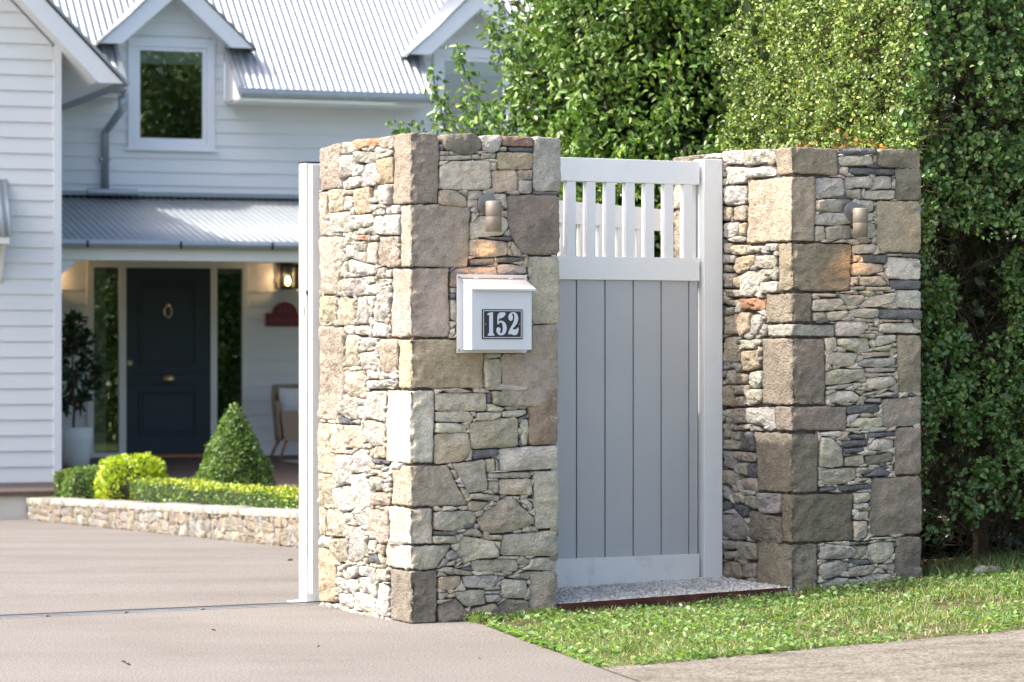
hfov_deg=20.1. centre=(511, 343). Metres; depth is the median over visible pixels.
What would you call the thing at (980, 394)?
tall hedge
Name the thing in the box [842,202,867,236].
wall spotlight
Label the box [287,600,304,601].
post footing
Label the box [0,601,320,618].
gate track
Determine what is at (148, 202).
weatherboard house
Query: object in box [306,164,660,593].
sliding gate
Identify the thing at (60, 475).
hedge
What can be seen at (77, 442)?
potted magnolia
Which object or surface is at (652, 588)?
white gravel
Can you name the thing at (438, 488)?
stone pier
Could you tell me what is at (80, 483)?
box shrub
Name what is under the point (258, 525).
planter wall
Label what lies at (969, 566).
hedge foot grass
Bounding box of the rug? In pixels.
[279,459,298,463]
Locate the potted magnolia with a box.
[62,307,108,467]
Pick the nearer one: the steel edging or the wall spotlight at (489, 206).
the wall spotlight at (489, 206)
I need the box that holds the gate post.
[298,161,319,601]
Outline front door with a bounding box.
[126,268,209,453]
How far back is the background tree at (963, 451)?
20.80 m
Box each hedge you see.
[52,468,97,496]
[127,476,298,508]
[705,0,1023,564]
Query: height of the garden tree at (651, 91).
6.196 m
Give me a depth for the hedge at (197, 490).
21.91 m
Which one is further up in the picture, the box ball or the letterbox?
the letterbox
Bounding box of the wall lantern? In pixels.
[276,263,298,289]
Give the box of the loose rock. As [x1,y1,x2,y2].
[972,565,1000,575]
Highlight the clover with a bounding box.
[466,564,1023,664]
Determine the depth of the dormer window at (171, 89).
31.56 m
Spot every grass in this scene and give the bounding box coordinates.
[464,556,1023,666]
[920,544,1023,580]
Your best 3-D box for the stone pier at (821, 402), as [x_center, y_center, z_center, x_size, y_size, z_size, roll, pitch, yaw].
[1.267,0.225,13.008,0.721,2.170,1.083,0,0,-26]
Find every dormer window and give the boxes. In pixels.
[105,37,218,151]
[408,49,513,138]
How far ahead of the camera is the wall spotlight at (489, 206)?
11.66 m
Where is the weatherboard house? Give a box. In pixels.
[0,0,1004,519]
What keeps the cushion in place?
on the wicker armchair
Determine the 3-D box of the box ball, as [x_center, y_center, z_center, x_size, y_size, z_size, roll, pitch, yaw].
[-3.290,1.273,24.999,0.668,0.673,0.637,0,0,0]
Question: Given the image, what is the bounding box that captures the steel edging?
[557,587,787,612]
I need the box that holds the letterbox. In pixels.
[457,274,535,352]
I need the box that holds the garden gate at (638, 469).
[551,157,721,587]
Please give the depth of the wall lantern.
31.76 m
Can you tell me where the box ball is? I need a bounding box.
[92,451,167,500]
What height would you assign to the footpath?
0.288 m
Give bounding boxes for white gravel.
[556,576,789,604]
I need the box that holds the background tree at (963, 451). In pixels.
[717,5,1023,504]
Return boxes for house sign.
[265,302,298,325]
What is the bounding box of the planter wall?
[25,497,298,547]
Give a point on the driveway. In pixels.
(46, 567)
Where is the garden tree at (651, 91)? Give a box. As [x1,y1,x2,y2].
[385,0,834,256]
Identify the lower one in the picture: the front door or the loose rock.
the loose rock
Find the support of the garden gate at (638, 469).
attached to the stone pier at (821, 402)
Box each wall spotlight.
[477,194,501,231]
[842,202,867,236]
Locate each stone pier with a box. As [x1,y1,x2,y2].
[316,132,560,623]
[673,147,921,592]
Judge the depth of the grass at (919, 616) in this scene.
11.33 m
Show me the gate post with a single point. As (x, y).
(305, 595)
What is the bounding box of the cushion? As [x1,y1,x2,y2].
[279,388,298,410]
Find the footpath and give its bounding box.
[601,629,1023,681]
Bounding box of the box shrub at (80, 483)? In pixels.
[60,464,100,498]
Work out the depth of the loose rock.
12.79 m
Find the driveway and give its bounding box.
[0,520,638,681]
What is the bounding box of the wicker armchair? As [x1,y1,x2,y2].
[270,384,298,459]
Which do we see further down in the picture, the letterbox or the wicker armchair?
the wicker armchair

